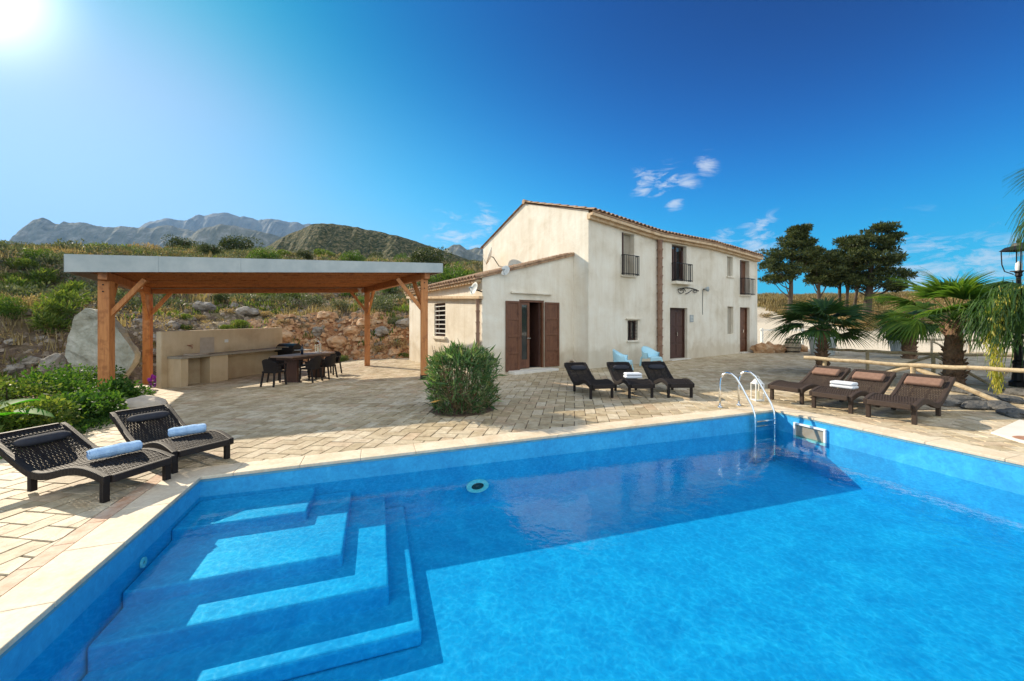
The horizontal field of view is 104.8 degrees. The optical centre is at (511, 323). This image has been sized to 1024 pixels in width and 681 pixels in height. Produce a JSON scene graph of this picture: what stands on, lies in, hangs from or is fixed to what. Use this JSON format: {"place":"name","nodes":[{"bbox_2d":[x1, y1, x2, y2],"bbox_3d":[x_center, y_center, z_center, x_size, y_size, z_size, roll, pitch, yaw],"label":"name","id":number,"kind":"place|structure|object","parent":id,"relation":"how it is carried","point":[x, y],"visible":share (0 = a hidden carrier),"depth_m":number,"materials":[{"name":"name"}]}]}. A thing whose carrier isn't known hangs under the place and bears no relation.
{"place":"outdoors","nodes":[
{"label":"outdoors","id":0,"kind":"place"},
{"bbox_2d":[9,218,194,247],"bbox_3d":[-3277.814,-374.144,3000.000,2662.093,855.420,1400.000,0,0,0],"label":"mountain","id":1,"kind":"structure","parent":0,"point":[40,231],"depth_m":2903.10,"materials":[{"name":"stone"}]},
{"bbox_2d":[139,212,310,236],"bbox_3d":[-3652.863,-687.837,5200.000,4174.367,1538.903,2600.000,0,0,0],"label":"mountains","id":2,"kind":"structure","parent":0,"point":[277,227],"depth_m":5066.63,"materials":[{"name":"stone"}]},
{"bbox_2d":[186,224,283,249],"bbox_3d":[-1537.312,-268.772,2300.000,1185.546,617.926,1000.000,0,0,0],"label":"mountain","id":3,"kind":"structure","parent":0,"point":[213,235],"depth_m":2247.93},
{"bbox_2d":[264,223,467,259],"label":"hill","id":4,"kind":"structure","parent":0,"point":[336,238],"depth_m":580.04,"materials":[{"name":"plant"}]},
{"bbox_2d":[443,244,482,260],"bbox_3d":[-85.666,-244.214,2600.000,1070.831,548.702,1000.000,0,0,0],"label":"mountain","id":5,"kind":"structure","parent":0,"point":[470,254],"depth_m":2541.74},
{"bbox_2d":[0,351,1023,580],"bbox_3d":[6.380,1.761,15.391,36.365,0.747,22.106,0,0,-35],"label":"patio paving","id":6,"kind":"structure","parent":0,"point":[359,405],"depth_m":7.03,"materials":[{"name":"stone"}]},
{"bbox_2d":[0,398,53,416],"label":"banana plant","id":7,"kind":"object","parent":6,"relation":"on","point":[33,410],"visible":0.83,"depth_m":5.57,"materials":[{"name":"green plant"}]},
{"bbox_2d":[0,473,161,596],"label":"paving border","id":8,"kind":"object","parent":6,"relation":"on","point":[21,574],"visible":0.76,"depth_m":2.99,"materials":[{"name":"stone"}]},
{"bbox_2d":[0,422,175,502],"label":"sun lounger","id":9,"kind":"object","parent":6,"relation":"on","point":[41,439],"visible":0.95,"depth_m":4.03,"materials":[{"name":"black wicker"}]},
{"bbox_2d":[86,440,142,459],"bbox_3d":[-4.037,1.292,4.018,0.148,0.119,0.402,0,0,32],"label":"rolled towel","id":10,"kind":"object","parent":9,"relation":"on","point":[113,450],"visible":1,"depth_m":3.97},
{"bbox_2d":[109,404,233,473],"bbox_3d":[-4.281,1.398,4.941,1.735,0.510,0.617,0,0,28],"label":"sun lounger","id":11,"kind":"object","parent":6,"relation":"on","point":[203,442],"visible":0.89,"depth_m":4.92,"materials":[{"name":"black wicker"}]},
{"bbox_2d":[168,423,206,436],"bbox_3d":[-3.924,1.296,4.774,0.362,0.118,0.150,0,0,-44],"label":"rolled towel","id":12,"kind":"object","parent":11,"relation":"on","point":[187,430],"visible":1,"depth_m":4.73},
{"bbox_2d":[156,328,281,387],"bbox_3d":[-9.248,1.173,13.169,0.840,2.004,4.004,0,0,19],"label":"outdoor kitchen","id":13,"kind":"object","parent":6,"relation":"on","point":[185,358],"visible":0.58,"depth_m":12.34,"materials":[{"name":"paint"}]},
{"bbox_2d":[64,254,442,386],"bbox_3d":[-7.436,0.217,12.330,9.432,3.889,5.781,0,0,-22],"label":"pergola","id":14,"kind":"object","parent":6,"relation":"on","point":[168,276],"visible":0.88,"depth_m":10.96,"materials":[{"name":"brown wood"}]},
{"bbox_2d":[260,359,286,386],"bbox_3d":[-6.474,1.332,10.708,0.503,0.753,0.496,0,0,13],"label":"dining chair","id":15,"kind":"object","parent":6,"relation":"on","point":[270,366],"visible":1,"depth_m":10.52,"materials":[{"name":"black wicker"}]},
{"bbox_2d":[274,343,311,354],"bbox_3d":[-8.255,1.263,14.579,1.600,1.020,0.564,0,0,13],"label":"barbecue","id":16,"kind":"object","parent":6,"relation":"on","point":[290,348],"visible":0.4,"depth_m":14.41,"materials":[{"name":"black metal"}]},
{"bbox_2d":[270,352,334,382],"bbox_3d":[-6.220,1.315,11.850,0.720,0.785,1.844,0,0,13],"label":"dining table","id":17,"kind":"object","parent":6,"relation":"on","point":[292,368],"visible":0.87,"depth_m":11.30,"materials":[{"name":"brown wood"}]},
{"bbox_2d":[298,356,322,382],"bbox_3d":[-5.785,1.316,11.373,0.496,0.753,0.503,0,0,12],"label":"dining chair","id":18,"kind":"object","parent":6,"relation":"on","point":[313,363],"visible":0.99,"depth_m":11.21,"materials":[{"name":"black wicker"}]},
{"bbox_2d":[315,354,337,378],"bbox_3d":[-5.640,1.313,12.028,0.496,0.753,0.503,0,0,9],"label":"dining chair","id":19,"kind":"object","parent":6,"relation":"on","point":[329,361],"visible":0.84,"depth_m":11.87,"materials":[{"name":"black wicker"}]},
{"bbox_2d":[431,403,491,416],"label":"planting soil","id":20,"kind":"structure","parent":6,"relation":"on","point":[466,413],"depth_m":7.09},
{"bbox_2d":[417,340,505,415],"bbox_3d":[-0.902,0.996,7.371,1.678,1.433,1.590,0,0,0],"label":"oleander bush","id":21,"kind":"object","parent":20,"relation":"on","point":[474,359],"visible":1,"depth_m":7.05,"materials":[{"name":"green plant"}]},
{"bbox_2d":[0,404,1023,680],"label":"swimming pool","id":22,"kind":"structure","parent":6,"relation":"in","point":[698,546],"depth_m":3.64,"materials":[{"name":"paint"}]},
{"bbox_2d":[466,479,488,492],"bbox_3d":[-0.455,2.150,5.207,0.300,0.165,0.030,0,0,-19],"label":"pool lamp","id":23,"kind":"object","parent":22,"relation":"attached to","point":[477,486],"visible":1,"depth_m":5.20,"materials":[{"name":"white plastic"}]},
{"bbox_2d":[718,371,776,464],"bbox_3d":[4.178,1.706,7.037,0.522,1.664,0.789,0,0,-33],"label":"pool ladder","id":24,"kind":"object","parent":22,"relation":"attached to","point":[773,440],"visible":0.98,"depth_m":6.84,"materials":[{"name":"silver metal"}]},
{"bbox_2d":[793,422,826,445],"bbox_3d":[4.814,1.790,6.389,0.032,0.260,0.500,0,0,-19],"label":"pool skimmer","id":25,"kind":"object","parent":22,"relation":"attached to","point":[811,434],"visible":1,"depth_m":6.38,"materials":[{"name":"white plastic"}]},
{"bbox_2d":[564,362,614,398],"bbox_3d":[1.710,1.268,8.928,0.560,0.607,1.628,0,0,-12],"label":"sun lounger","id":26,"kind":"object","parent":6,"relation":"on","point":[590,381],"visible":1,"depth_m":9.14,"materials":[{"name":"black wicker"}]},
{"bbox_2d":[613,349,633,369],"bbox_3d":[3.582,1.198,12.796,0.629,0.705,0.646,0,0,25],"label":"tub chair","id":27,"kind":"object","parent":6,"relation":"on","point":[618,356],"visible":0.88,"depth_m":12.66,"materials":[{"name":"blue plastic"}]},
{"bbox_2d":[607,362,654,398],"bbox_3d":[2.637,1.256,8.918,0.560,0.607,1.628,0,0,-3],"label":"sun lounger","id":28,"kind":"object","parent":6,"relation":"on","point":[615,369],"visible":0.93,"depth_m":9.08,"materials":[{"name":"black wicker"}]},
{"bbox_2d":[639,346,662,365],"bbox_3d":[4.914,1.179,13.973,0.646,0.705,0.629,0,0,-27],"label":"tub chair","id":29,"kind":"object","parent":6,"relation":"on","point":[651,353],"visible":0.95,"depth_m":14.03,"materials":[{"name":"blue plastic"}]},
{"bbox_2d":[641,361,694,397],"bbox_3d":[3.468,1.244,8.908,0.560,0.607,1.628,0,0,-1],"label":"sun lounger","id":30,"kind":"object","parent":6,"relation":"on","point":[667,379],"visible":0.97,"depth_m":9.16,"materials":[{"name":"black wicker"}]},
{"bbox_2d":[768,365,850,404],"bbox_3d":[6.011,1.218,7.968,1.770,0.607,0.636,0,0,-26],"label":"sun lounger","id":31,"kind":"object","parent":6,"relation":"on","point":[822,373],"visible":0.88,"depth_m":8.00,"materials":[{"name":"brown wicker"}]},
{"bbox_2d":[808,326,838,355],"bbox_3d":[13.518,0.725,17.185,1.219,1.344,1.176,0,0,0],"label":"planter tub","id":32,"kind":"object","parent":6,"relation":"on","point":[811,344],"visible":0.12,"depth_m":17.02,"materials":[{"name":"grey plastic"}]},
{"bbox_2d":[762,294,887,365],"bbox_3d":[8.889,0.351,11.368,3.011,2.430,2.921,0,0,0],"label":"fan palm","id":33,"kind":"object","parent":6,"relation":"on","point":[819,311],"visible":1,"depth_m":11.23,"materials":[{"name":"green plant"}]},
{"bbox_2d":[809,369,895,413],"bbox_3d":[6.244,1.214,7.216,1.770,0.607,0.636,0,0,-28],"label":"sun lounger","id":34,"kind":"object","parent":6,"relation":"on","point":[871,378],"visible":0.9,"depth_m":7.20,"materials":[{"name":"brown wicker"}]},
{"bbox_2d":[830,380,858,388],"bbox_3d":[5.928,1.100,7.048,0.216,0.114,0.360,0,0,-28],"label":"folded towel","id":35,"kind":"object","parent":34,"relation":"on","point":[843,384],"visible":1,"depth_m":6.97,"materials":[{"name":"fabric"}]},
{"bbox_2d":[867,307,950,358],"bbox_3d":[15.465,0.416,15.444,2.584,2.148,2.628,0,0,0],"label":"fan palm","id":36,"kind":"object","parent":6,"relation":"on","point":[931,329],"visible":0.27,"depth_m":15.34,"materials":[{"name":"green plant"}]},
{"bbox_2d":[863,373,954,424],"bbox_3d":[6.561,1.210,6.503,1.770,0.607,0.636,0,0,-29],"label":"sun lounger","id":37,"kind":"object","parent":6,"relation":"on","point":[904,399],"visible":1,"depth_m":6.50,"materials":[{"name":"brown wicker"}]},
{"bbox_2d":[804,356,1023,399],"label":"pole fence","id":38,"kind":"object","parent":6,"relation":"on","point":[914,367],"visible":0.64,"depth_m":7.80,"materials":[{"name":"brown wood"}]},
{"bbox_2d":[827,348,1013,385],"bbox_3d":[11.073,1.201,10.113,4.429,0.986,2.342,0,0,30],"label":"pole fence","id":39,"kind":"object","parent":6,"relation":"on","point":[932,356],"visible":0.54,"depth_m":10.30,"materials":[{"name":"brown wood"}]},
{"bbox_2d":[863,268,1023,384],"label":"fan palm","id":40,"kind":"object","parent":6,"relation":"on","point":[963,288],"visible":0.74,"depth_m":9.32,"materials":[{"name":"green plant"}]},
{"bbox_2d":[947,394,981,400],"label":"edging stone","id":41,"kind":"object","parent":6,"relation":"on","point":[960,397],"visible":0.42,"depth_m":7.26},
{"bbox_2d":[960,400,990,409],"bbox_3d":[8.195,1.448,6.907,0.903,0.180,0.404,0,0,-23],"label":"edging stone","id":42,"kind":"object","parent":6,"relation":"on","point":[977,404],"visible":0.78,"depth_m":6.78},
{"bbox_2d":[938,277,1023,394],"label":"weeping tree","id":43,"kind":"object","parent":6,"relation":"on","point":[996,314],"visible":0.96,"depth_m":7.66,"materials":[{"name":"green plant"}]},
{"bbox_2d":[987,400,1015,409],"bbox_3d":[8.372,1.445,6.793,0.585,0.212,0.389,0,0,-34],"label":"edging stone","id":44,"kind":"object","parent":6,"relation":"on","point":[994,404],"visible":0.46,"depth_m":6.70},
{"bbox_2d":[991,420,1023,442],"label":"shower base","id":45,"kind":"object","parent":6,"relation":"on","point":[1013,431],"visible":0.94,"depth_m":5.37,"materials":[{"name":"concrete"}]},
{"bbox_2d":[995,407,1023,418],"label":"edging stone","id":46,"kind":"object","parent":6,"relation":"on","point":[1014,412],"visible":0.89,"depth_m":6.24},
{"bbox_2d":[997,394,1023,403],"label":"edging stone","id":47,"kind":"object","parent":6,"relation":"on","point":[1012,399],"visible":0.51,"depth_m":7.24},
{"bbox_2d":[999,240,1023,386],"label":"street lamp","id":48,"kind":"object","parent":6,"relation":"on","point":[1017,380],"visible":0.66,"depth_m":8.86,"materials":[{"name":"black metal"}]},
{"bbox_2d":[1002,164,1023,267],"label":"fan palm","id":49,"kind":"object","parent":6,"relation":"on","point":[1018,228],"visible":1,"depth_m":8.02,"materials":[{"name":"green plant"}]},
{"bbox_2d":[1002,388,1023,396],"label":"edging stone","id":50,"kind":"object","parent":6,"relation":"on","point":[1015,391],"visible":0.73,"depth_m":7.92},
{"bbox_2d":[0,247,1023,383],"bbox_3d":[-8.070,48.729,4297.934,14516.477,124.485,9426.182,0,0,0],"label":"terrain","id":51,"kind":"structure","parent":0,"point":[762,322],"depth_m":19.83,"materials":[{"name":"soil"}]},
{"bbox_2d":[3,363,25,373],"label":"hillside rock","id":52,"kind":"object","parent":51,"relation":"on","point":[16,367],"visible":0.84,"depth_m":12.30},
{"bbox_2d":[0,293,31,319],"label":"hillside shrub","id":53,"kind":"object","parent":51,"relation":"on","point":[7,306],"visible":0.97,"depth_m":13.73,"materials":[{"name":"green plant"}]},
{"bbox_2d":[1,257,41,269],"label":"hillside shrub","id":54,"kind":"object","parent":51,"relation":"on","point":[18,262],"visible":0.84,"depth_m":19.86,"materials":[{"name":"green plant"}]},
{"bbox_2d":[0,274,46,293],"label":"dwarf palm","id":55,"kind":"object","parent":51,"relation":"on","point":[20,281],"visible":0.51,"depth_m":18.23,"materials":[{"name":"green plant"}]},
{"bbox_2d":[0,374,61,408],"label":"flowerbed shrub","id":56,"kind":"object","parent":51,"relation":"on","point":[5,395],"visible":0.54,"depth_m":7.13,"materials":[{"name":"green plant"}]},
{"bbox_2d":[19,356,42,365],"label":"hillside rock","id":57,"kind":"object","parent":51,"relation":"on","point":[33,360],"visible":0.72,"depth_m":12.56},
{"bbox_2d":[19,248,60,266],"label":"hillside shrub","id":58,"kind":"object","parent":51,"relation":"on","point":[37,252],"visible":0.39,"depth_m":21.03,"materials":[{"name":"green plant"}]},
{"bbox_2d":[23,267,59,285],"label":"dwarf palm","id":59,"kind":"object","parent":51,"relation":"on","point":[50,272],"visible":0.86,"depth_m":19.50,"materials":[{"name":"green plant"}]},
{"bbox_2d":[0,395,83,438],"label":"flowerbed shrub","id":60,"kind":"object","parent":51,"relation":"on","point":[13,422],"visible":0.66,"depth_m":5.71,"materials":[{"name":"green plant"}]},
{"bbox_2d":[24,309,73,334],"bbox_3d":[-16.203,0.010,14.020,1.482,0.986,1.332,0,0,-22],"label":"shrub","id":61,"kind":"object","parent":51,"relation":"on","point":[51,320],"visible":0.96,"depth_m":13.77,"materials":[{"name":"green plant"}]},
{"bbox_2d":[8,366,96,396],"bbox_3d":[-9.457,1.458,7.876,1.454,1.139,1.711,0,0,43],"label":"flowerbed shrub","id":62,"kind":"object","parent":51,"relation":"on","point":[68,385],"visible":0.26,"depth_m":7.91,"materials":[{"name":"green plant"}]},
{"bbox_2d":[27,297,81,319],"bbox_3d":[-16.498,-0.485,14.261,1.362,1.000,1.549,0,0,-31],"label":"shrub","id":63,"kind":"object","parent":51,"relation":"on","point":[56,307],"visible":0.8,"depth_m":14.23,"materials":[{"name":"green plant"}]},
{"bbox_2d":[38,353,71,374],"bbox_3d":[-12.286,1.112,10.599,0.590,0.603,0.516,0,0,0],"label":"boulder","id":64,"kind":"object","parent":51,"relation":"on","point":[56,358],"visible":0.69,"depth_m":10.48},
{"bbox_2d":[0,415,113,458],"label":"bed groundcover","id":65,"kind":"object","parent":51,"relation":"on","point":[85,424],"visible":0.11,"depth_m":6.46,"materials":[{"name":"green plant"}]},
{"bbox_2d":[12,391,103,421],"bbox_3d":[-7.480,1.458,6.528,1.176,0.678,1.093,0,0,26],"label":"flowerbed shrub","id":66,"kind":"object","parent":51,"relation":"on","point":[74,396],"visible":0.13,"depth_m":6.60,"materials":[{"name":"green plant"}]},
{"bbox_2d":[31,288,92,308],"bbox_3d":[-17.268,-0.871,15.180,1.705,1.066,1.481,0,0,-5],"label":"dwarf palm","id":67,"kind":"object","parent":51,"relation":"on","point":[74,296],"visible":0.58,"depth_m":15.16,"materials":[{"name":"green plant"}]},
{"bbox_2d":[54,278,87,295],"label":"dwarf palm","id":68,"kind":"object","parent":51,"relation":"on","point":[70,284],"visible":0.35,"depth_m":17.80,"materials":[{"name":"green plant"}]},
{"bbox_2d":[24,362,129,391],"bbox_3d":[-10.631,1.441,9.718,1.846,1.049,1.671,0,0,0],"label":"flowerbed shrub","id":69,"kind":"object","parent":51,"relation":"on","point":[86,374],"visible":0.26,"depth_m":9.45,"materials":[{"name":"green plant"}]},
{"bbox_2d":[75,388,128,421],"bbox_3d":[-7.553,1.523,7.040,1.177,0.709,1.040,0,0,0],"label":"flowerbed shrub","id":70,"kind":"object","parent":51,"relation":"on","point":[108,401],"visible":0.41,"depth_m":7.05,"materials":[{"name":"green plant"}]},
{"bbox_2d":[65,308,140,385],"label":"limestone slab","id":71,"kind":"structure","parent":51,"relation":"on","point":[82,344],"depth_m":11.62,"materials":[{"name":"stone"}]},
{"bbox_2d":[84,376,155,400],"bbox_3d":[-8.307,1.511,8.238,1.201,0.812,1.076,0,0,0],"label":"flowerbed shrub","id":72,"kind":"object","parent":51,"relation":"on","point":[128,389],"visible":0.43,"depth_m":8.24,"materials":[{"name":"green plant"}]},
{"bbox_2d":[116,395,167,409],"bbox_3d":[-7.466,1.689,7.965,0.863,0.457,0.689,0,0,-17],"label":"boulder","id":73,"kind":"object","parent":51,"relation":"on","point":[142,401],"visible":0.38,"depth_m":7.84,"materials":[{"name":"stone"}]},
{"bbox_2d":[161,234,197,248],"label":"round bush","id":74,"kind":"object","parent":51,"relation":"on","point":[176,241],"visible":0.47,"depth_m":57.00,"materials":[{"name":"green plant"}]},
{"bbox_2d":[192,301,216,310],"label":"hillside rock","id":75,"kind":"object","parent":51,"relation":"on","point":[202,306],"visible":0.86,"depth_m":19.65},
{"bbox_2d":[193,241,224,255],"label":"round bush","id":76,"kind":"object","parent":51,"relation":"on","point":[205,248],"visible":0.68,"depth_m":44.64,"materials":[{"name":"green plant"}]},
{"bbox_2d":[0,251,418,383],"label":"rubble","id":77,"kind":"object","parent":51,"relation":"on","point":[45,353],"visible":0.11,"depth_m":18.92,"materials":[{"name":"brown stone"}]},
{"bbox_2d":[0,244,477,384],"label":"dry scrub","id":78,"kind":"object","parent":51,"relation":"on","point":[130,311],"visible":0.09,"depth_m":17.95,"materials":[{"name":"green plant"}]},
{"bbox_2d":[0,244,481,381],"bbox_3d":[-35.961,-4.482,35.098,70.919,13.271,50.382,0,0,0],"label":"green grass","id":79,"kind":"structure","parent":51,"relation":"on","point":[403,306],"depth_m":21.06,"materials":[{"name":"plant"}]},
{"bbox_2d":[217,234,264,251],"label":"round bush","id":80,"kind":"object","parent":51,"relation":"on","point":[235,242],"visible":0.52,"depth_m":61.08,"materials":[{"name":"green plant"}]},
{"bbox_2d":[0,238,482,312],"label":"scrub","id":81,"kind":"object","parent":51,"relation":"on","point":[55,260],"visible":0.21,"depth_m":23.03,"materials":[{"name":"green plant"}]},
{"bbox_2d":[0,242,482,363],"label":"dry grass","id":82,"kind":"structure","parent":51,"relation":"on","point":[192,296],"depth_m":21.37,"materials":[{"name":"plant"}]},
{"bbox_2d":[233,306,259,315],"bbox_3d":[-13.660,-0.559,20.326,1.211,0.622,0.856,0,0,-26],"label":"hillside rock","id":83,"kind":"object","parent":51,"relation":"on","point":[249,311],"visible":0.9,"depth_m":20.05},
{"bbox_2d":[244,246,283,258],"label":"hillside shrub","id":84,"kind":"object","parent":51,"relation":"on","point":[259,253],"visible":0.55,"depth_m":39.85,"materials":[{"name":"green plant"}]},
{"bbox_2d":[294,249,316,259],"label":"round bush","id":85,"kind":"object","parent":51,"relation":"on","point":[307,254],"visible":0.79,"depth_m":51.11,"materials":[{"name":"green plant"}]},
{"bbox_2d":[300,294,328,307],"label":"hillside shrub","id":86,"kind":"object","parent":51,"relation":"on","point":[313,299],"visible":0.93,"depth_m":23.60,"materials":[{"name":"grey plant"}]},
{"bbox_2d":[247,310,408,363],"bbox_3d":[-6.982,0.652,20.335,12.100,2.739,4.717,0,0,-18],"label":"red rubble","id":87,"kind":"object","parent":51,"relation":"on","point":[254,322],"visible":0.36,"depth_m":19.68,"materials":[{"name":"stone"}]},
{"bbox_2d":[326,336,346,348],"bbox_3d":[-8.693,0.942,19.640,1.106,0.650,0.899,0,0,39],"label":"hillside rock","id":88,"kind":"object","parent":51,"relation":"on","point":[338,342],"visible":0.97,"depth_m":19.31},
{"bbox_2d":[337,250,367,260],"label":"hillside shrub","id":89,"kind":"object","parent":51,"relation":"on","point":[351,257],"visible":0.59,"depth_m":51.97,"materials":[{"name":"green plant"}]},
{"bbox_2d":[371,297,394,312],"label":"hillside shrub","id":90,"kind":"object","parent":51,"relation":"on","point":[381,305],"visible":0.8,"depth_m":21.97,"materials":[{"name":"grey plant"}]},
{"bbox_2d":[408,245,451,267],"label":"round bush","id":91,"kind":"object","parent":51,"relation":"on","point":[424,257],"visible":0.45,"depth_m":47.86,"materials":[{"name":"green plant"}]},
{"bbox_2d":[430,261,472,281],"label":"hillside shrub","id":92,"kind":"object","parent":51,"relation":"on","point":[447,274],"visible":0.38,"depth_m":33.18,"materials":[{"name":"green plant"}]},
{"bbox_2d":[404,199,763,375],"bbox_3d":[3.852,-1.294,18.624,15.673,7.789,7.960,0,0,-33],"label":"farmhouse","id":93,"kind":"object","parent":51,"relation":"on","point":[592,287],"visible":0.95,"depth_m":14.52,"materials":[{"name":"paint"}]},
{"bbox_2d":[435,303,444,335],"bbox_3d":[-2.614,-0.125,14.911,0.736,1.246,0.956,0,0,0],"label":"window","id":94,"kind":"structure","parent":93,"relation":"in","point":[442,305],"depth_m":15.14,"materials":[{"name":"white wood"}]},
{"bbox_2d":[521,302,530,367],"bbox_3d":[0.431,0.400,12.988,0.395,2.161,0.177,0,0,-12],"label":"glazed door","id":95,"kind":"structure","parent":93,"relation":"in","point":[525,338],"depth_m":12.99,"materials":[{"name":"brown wood"}]},
{"bbox_2d":[529,303,539,366],"bbox_3d":[0.720,0.400,13.653,0.050,2.161,0.685,0,0,-37],"label":"glazed door","id":96,"kind":"structure","parent":93,"relation":"in","point":[534,308],"depth_m":13.54,"materials":[{"name":"brown wood"}]},
{"bbox_2d":[670,309,682,357],"bbox_3d":[6.757,0.441,16.300,1.048,2.009,0.105,0,0,-33],"label":"front door","id":97,"kind":"structure","parent":93,"relation":"in","point":[676,316],"depth_m":16.34,"materials":[{"name":"brown wood"}]},
{"bbox_2d":[672,245,682,280],"bbox_3d":[6.763,-2.445,16.354,0.863,1.490,0.590,0,0,0],"label":"balcony door","id":98,"kind":"structure","parent":93,"relation":"in","point":[676,248],"depth_m":16.43,"materials":[{"name":"brown wood"}]},
{"bbox_2d":[740,309,744,350],"bbox_3d":[11.154,0.340,19.159,0.779,2.075,0.105,0,0,-33],"label":"side door","id":99,"kind":"structure","parent":93,"relation":"in","point":[742,311],"depth_m":19.21,"materials":[{"name":"brown wood"}]},
{"bbox_2d":[750,342,773,352],"bbox_3d":[11.951,1.288,18.885,1.030,0.734,0.744,0,0,0],"label":"boulder","id":100,"kind":"object","parent":51,"relation":"on","point":[761,347],"visible":0.79,"depth_m":18.67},
{"bbox_2d":[754,223,823,322],"bbox_3d":[23.664,-4.103,34.114,5.373,8.926,4.546,0,0,0],"label":"cypress tree","id":101,"kind":"object","parent":51,"relation":"on","point":[796,243],"visible":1,"depth_m":33.34,"materials":[{"name":"green plant"}]},
{"bbox_2d":[799,244,852,299],"bbox_3d":[27.546,-3.452,35.003,4.729,7.092,3.847,0,0,0],"label":"cypress tree","id":102,"kind":"object","parent":51,"relation":"on","point":[828,265],"visible":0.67,"depth_m":34.35,"materials":[{"name":"green plant"}]},
{"bbox_2d":[823,235,856,301],"bbox_3d":[29.811,-4.158,35.981,3.436,7.855,3.577,0,0,22],"label":"cypress tree","id":103,"kind":"object","parent":51,"relation":"on","point":[841,250],"visible":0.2,"depth_m":35.79,"materials":[{"name":"green plant"}]},
{"bbox_2d":[837,237,873,306],"bbox_3d":[29.956,-3.922,35.080,3.169,7.578,3.559,0,0,0],"label":"cypress tree","id":104,"kind":"object","parent":51,"relation":"on","point":[849,243],"visible":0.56,"depth_m":34.40,"materials":[{"name":"green plant"}]},
{"bbox_2d":[836,220,918,312],"bbox_3d":[31.160,-4.385,33.791,5.644,8.869,4.632,0,0,0],"label":"cypress tree","id":105,"kind":"object","parent":51,"relation":"on","point":[882,246],"visible":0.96,"depth_m":33.34,"materials":[{"name":"green plant"}]},
{"bbox_2d":[801,294,969,330],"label":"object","id":106,"kind":"object","parent":51,"relation":"on","point":[909,297],"visible":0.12,"depth_m":34.76,"materials":[{"name":"green plant"}]},
{"bbox_2d":[757,285,1023,321],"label":"rise grass","id":107,"kind":"structure","parent":51,"relation":"on","point":[772,301],"depth_m":42.82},
{"bbox_2d":[0,0,1023,294],"label":"sky","id":108,"kind":"structure","parent":0,"point":[740,123],"materials":[{"name":"blue"}]},
{"bbox_2d":[785,338,800,352],"bbox_3d":[13.245,1.051,18.600,0.644,0.700,0.644,0,0,0],"label":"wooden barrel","id":109,"kind":"object","parent":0,"point":[792,349],"visible":0.66,"depth_m":18.36,"materials":[{"name":"brown wood"}]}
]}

